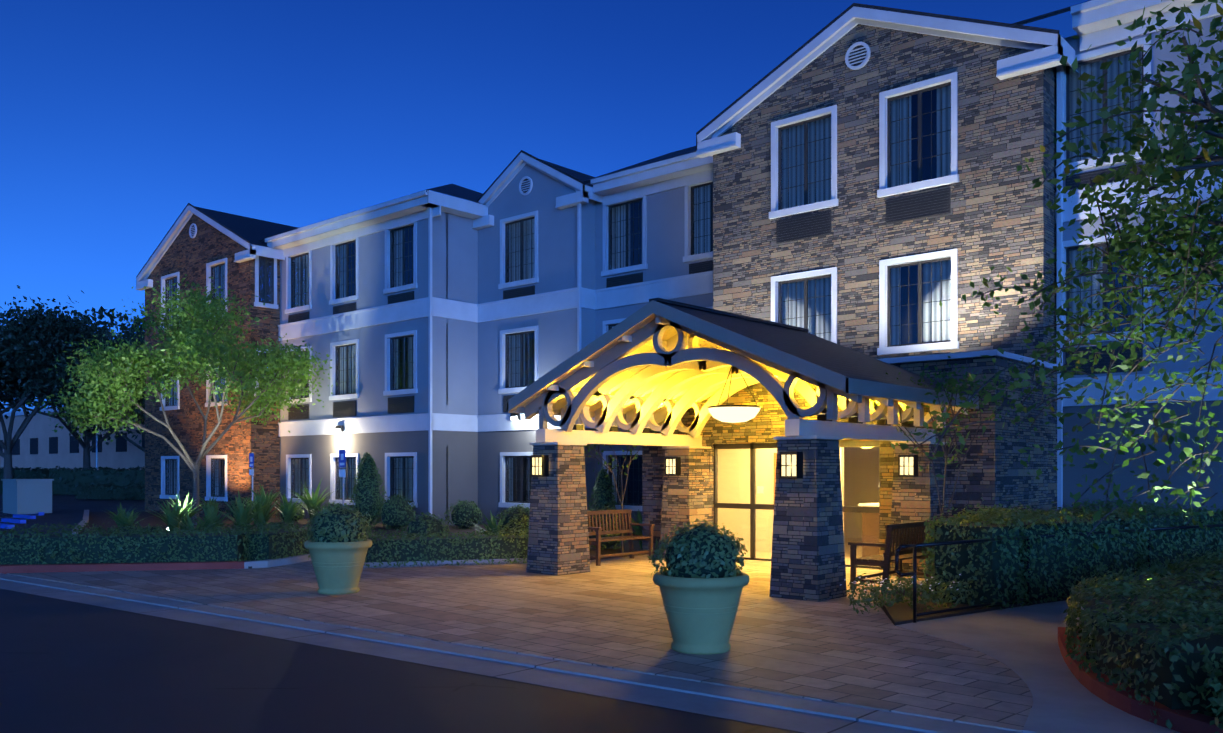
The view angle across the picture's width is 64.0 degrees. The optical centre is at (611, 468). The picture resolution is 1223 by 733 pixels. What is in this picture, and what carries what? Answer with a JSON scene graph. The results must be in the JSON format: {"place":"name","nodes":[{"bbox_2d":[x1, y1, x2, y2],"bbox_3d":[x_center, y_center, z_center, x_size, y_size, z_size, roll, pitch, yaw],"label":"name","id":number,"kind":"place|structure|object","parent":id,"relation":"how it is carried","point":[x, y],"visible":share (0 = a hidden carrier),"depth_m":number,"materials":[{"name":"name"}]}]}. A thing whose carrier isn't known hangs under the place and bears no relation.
{"place":"outdoors","nodes":[
{"label":"outdoors","id":0,"kind":"place"},
{"bbox_2d":[0,406,144,469],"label":"buildings","id":1,"kind":"structure","parent":0,"point":[39,443],"depth_m":116.48,"materials":[{"name":"grey paint"}]},
{"bbox_2d":[0,494,885,732],"bbox_3d":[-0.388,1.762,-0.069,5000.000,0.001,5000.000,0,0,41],"label":"asphalt ground","id":2,"kind":"structure","parent":0,"point":[66,666],"depth_m":7.86,"materials":[{"name":"grey asphalt"}]},
{"bbox_2d":[1,479,53,513],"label":"utility cabinet","id":3,"kind":"object","parent":2,"relation":"on","point":[27,496],"visible":0.96,"depth_m":37.02,"materials":[{"name":"grey"}]},
{"bbox_2d":[0,285,137,497],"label":"tree","id":4,"kind":"object","parent":2,"relation":"on","point":[36,330],"depth_m":58.53,"materials":[{"name":"green plant"}]},
{"bbox_2d":[0,466,144,494],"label":"hedge","id":5,"kind":"object","parent":2,"relation":"on","point":[84,479],"depth_m":65.65,"materials":[{"name":"green plant"}]},
{"bbox_2d":[1,290,144,469],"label":"tree","id":6,"kind":"object","parent":2,"relation":"on","point":[101,310],"depth_m":80.93,"materials":[{"name":"green plant"}]},
{"bbox_2d":[34,321,144,451],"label":"tree","id":7,"kind":"object","parent":2,"relation":"on","point":[141,399],"depth_m":70.88,"materials":[{"name":"green plant"}]},
{"bbox_2d":[96,424,97,469],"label":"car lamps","id":8,"kind":"object","parent":2,"relation":"on","point":[96,450],"visible":0.08,"depth_m":74.01,"materials":[{"name":"grey"}]},
{"bbox_2d":[74,482,144,500],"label":"low hedge","id":9,"kind":"object","parent":2,"relation":"on","point":[131,490],"depth_m":54.84,"materials":[{"name":"green plant"}]},
{"bbox_2d":[249,453,253,518],"bbox_3d":[-11.807,0.612,32.163,0.300,2.300,0.071,0,0,41],"label":"accessible sign","id":10,"kind":"object","parent":2,"relation":"on","point":[251,461],"visible":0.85,"depth_m":32.14,"materials":[{"name":"blue metal"}]},
{"bbox_2d":[80,511,488,568],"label":"shrubs","id":11,"kind":"object","parent":2,"relation":"on","point":[98,519],"visible":0.12,"depth_m":30.37,"materials":[{"name":"green plant"}]},
{"bbox_2d":[0,516,313,564],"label":"hedge","id":12,"kind":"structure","parent":11,"relation":"on","point":[119,554],"depth_m":16.98,"materials":[{"name":"green plant"}]},
{"bbox_2d":[26,274,345,525],"bbox_3d":[-11.713,-1.896,28.659,8.787,7.228,8.203,0,0,41],"label":"tree","id":13,"kind":"object","parent":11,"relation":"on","point":[190,335],"depth_m":28.42,"materials":[{"name":"green plant"}]},
{"bbox_2d":[101,477,641,548],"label":"strap plants","id":14,"kind":"object","parent":11,"relation":"on","point":[259,510],"visible":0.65,"depth_m":24.32,"materials":[{"name":"green plant"}]},
{"bbox_2d":[339,449,345,504],"bbox_3d":[-7.189,0.612,26.214,0.300,2.300,0.071,0,0,41],"label":"accessible sign","id":15,"kind":"object","parent":2,"relation":"on","point":[342,461],"visible":0.92,"depth_m":26.20,"materials":[{"name":"blue metal"}]},
{"bbox_2d":[0,579,926,732],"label":"gutter pan","id":16,"kind":"object","parent":2,"relation":"on","point":[798,721],"depth_m":8.45,"materials":[{"name":"concrete"}]},
{"bbox_2d":[0,573,1022,732],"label":"flush kerb","id":17,"kind":"object","parent":2,"relation":"on","point":[896,720],"depth_m":8.45,"materials":[{"name":"concrete"}]},
{"bbox_2d":[7,553,1032,731],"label":"paved driveway","id":18,"kind":"structure","parent":2,"relation":"on","point":[609,613],"depth_m":10.87,"materials":[{"name":"grey stone"}]},
{"bbox_2d":[304,538,371,594],"bbox_3d":[-3.825,1.363,13.711,0.924,0.731,0.924,0,0,41],"label":"planter","id":19,"kind":"object","parent":18,"relation":"on","point":[338,567],"visible":0.94,"depth_m":13.43,"materials":[{"name":"ceramic"}]},
{"bbox_2d":[313,531,654,569],"bbox_3d":[-1.419,1.725,20.926,4.650,0.075,11.100,0,0,41],"label":"bed bay","id":20,"kind":"object","parent":18,"relation":"on","point":[636,546],"visible":0.03,"depth_m":20.01,"materials":[{"name":"brown soil"}]},
{"bbox_2d":[362,520,528,567],"bbox_3d":[-3.008,1.341,17.791,1.041,0.788,3.852,0,0,73],"label":"hedge","id":21,"kind":"object","parent":20,"relation":"on","point":[405,536],"depth_m":17.50,"materials":[{"name":"green plant"}]},
{"bbox_2d":[584,428,662,552],"bbox_3d":[0.079,0.247,19.401,2.017,2.931,2.532,0,0,41],"label":"sapling","id":22,"kind":"object","parent":20,"relation":"on","point":[622,541],"depth_m":19.38,"materials":[{"name":"green plant"}]},
{"bbox_2d":[587,509,654,565],"bbox_3d":[0.055,1.253,18.222,0.660,0.950,1.580,0,0,41],"label":"bench","id":23,"kind":"object","parent":18,"relation":"on","point":[598,539],"visible":0.83,"depth_m":18.41,"materials":[{"name":"brown wood"}]},
{"bbox_2d":[653,570,749,654],"bbox_3d":[0.856,1.363,9.373,0.924,0.731,0.924,0,0,41],"label":"planter","id":24,"kind":"object","parent":18,"relation":"on","point":[701,613],"visible":0.83,"depth_m":9.09,"materials":[{"name":"ceramic"}]},
{"bbox_2d":[304,503,747,578],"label":"pot shrubs","id":25,"kind":"object","parent":24,"relation":"in","point":[681,545],"depth_m":9.25,"materials":[{"name":"green plant"}]},
{"bbox_2d":[848,520,934,591],"bbox_3d":[4.159,1.253,14.395,0.660,0.950,1.580,0,0,41],"label":"bench","id":26,"kind":"object","parent":18,"relation":"on","point":[885,558],"visible":0.73,"depth_m":14.00,"materials":[{"name":"brown wood"}]},
{"bbox_2d":[105,451,1046,549],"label":"shrubs","id":27,"kind":"object","parent":2,"relation":"on","point":[382,503],"depth_m":27.27,"materials":[{"name":"green plant"}]},
{"bbox_2d":[0,510,1222,732],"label":"kerbs","id":28,"kind":"structure","parent":2,"relation":"on","point":[1184,720],"depth_m":16.32,"materials":[{"name":"red paint"}]},
{"bbox_2d":[136,0,1222,569],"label":"hotel","id":29,"kind":"structure","parent":2,"relation":"on","point":[852,178],"depth_m":20.94,"materials":[{"name":"paint"}]},
{"bbox_2d":[166,352,949,530],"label":"wall lights","id":30,"kind":"object","parent":29,"relation":"attached to","point":[513,416],"depth_m":28.74,"materials":[{"name":"black"}]},
{"bbox_2d":[714,441,878,568],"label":"entrance door","id":31,"kind":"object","parent":29,"relation":"in","point":[744,505],"visible":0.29,"depth_m":20.66,"materials":[{"name":"beige"}]},
{"bbox_2d":[506,298,978,601],"bbox_3d":[2.024,-0.385,16.102,6.390,4.295,4.470,0,0,41],"label":"entrance canopy","id":32,"kind":"object","parent":2,"relation":"on","point":[654,364],"visible":1,"depth_m":15.53,"materials":[{"name":"stone"}]},
{"bbox_2d":[877,583,1069,624],"bbox_3d":[5.939,1.727,14.516,8.901,0.070,2.915,0,0,-35],"label":"bed","id":33,"kind":"object","parent":2,"relation":"on","point":[898,613],"visible":0.23,"depth_m":11.78,"materials":[{"name":"brown soil"}]},
{"bbox_2d":[846,572,973,613],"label":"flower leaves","id":34,"kind":"object","parent":33,"relation":"on","point":[874,593],"visible":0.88,"depth_m":12.00,"materials":[{"name":"green plant"}]},
{"bbox_2d":[840,574,960,590],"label":"white flowers","id":35,"kind":"object","parent":34,"relation":"attached to","point":[902,584],"visible":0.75,"depth_m":12.06,"materials":[{"name":"white plant"}]},
{"bbox_2d":[871,356,1046,519],"bbox_3d":[5.024,-0.007,14.677,2.824,3.439,2.112,0,0,41],"label":"sapling","id":36,"kind":"object","parent":33,"relation":"on","point":[959,389],"depth_m":14.46,"materials":[{"name":"green plant"}]},
{"bbox_2d":[925,495,1133,590],"bbox_3d":[6.754,1.065,15.050,1.254,1.353,5.578,0,0,50],"label":"hedge","id":37,"kind":"object","parent":33,"relation":"on","point":[1105,507],"depth_m":14.77,"materials":[{"name":"green plant"}]},
{"bbox_2d":[919,498,1222,609],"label":"hedge","id":38,"kind":"object","parent":33,"relation":"on","point":[1032,517],"depth_m":12.74,"materials":[{"name":"green plant"}]},
{"bbox_2d":[895,600,1179,732],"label":"concrete walk","id":39,"kind":"structure","parent":2,"relation":"on","point":[1021,642],"depth_m":8.81,"materials":[{"name":"grey concrete"}]},
{"bbox_2d":[895,524,1222,622],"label":"handrail","id":40,"kind":"object","parent":39,"relation":"on","point":[913,573],"visible":0.73,"depth_m":11.65,"materials":[{"name":"black metal"}]},
{"bbox_2d":[1063,542,1222,732],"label":"hedge","id":41,"kind":"object","parent":2,"relation":"on","point":[1078,595],"depth_m":7.50,"materials":[{"name":"green plant"}]},
{"bbox_2d":[0,0,1089,412],"label":"sky","id":42,"kind":"structure","parent":0,"point":[117,116],"materials":[{"name":"blue"}]},
{"bbox_2d":[1032,0,1222,350],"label":"tree","id":43,"kind":"object","parent":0,"point":[1160,173],"depth_m":8.00,"materials":[{"name":"green plant"}]},
{"bbox_2d":[890,84,1222,549],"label":"drooping tree","id":44,"kind":"object","parent":43,"relation":"attached to","point":[1129,362],"depth_m":8.70,"materials":[{"name":"green plant"}]},
{"bbox_2d":[939,4,1222,401],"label":"drooping tree","id":45,"kind":"object","parent":43,"relation":"attached to","point":[1138,308],"depth_m":8.71,"materials":[{"name":"green plant"}]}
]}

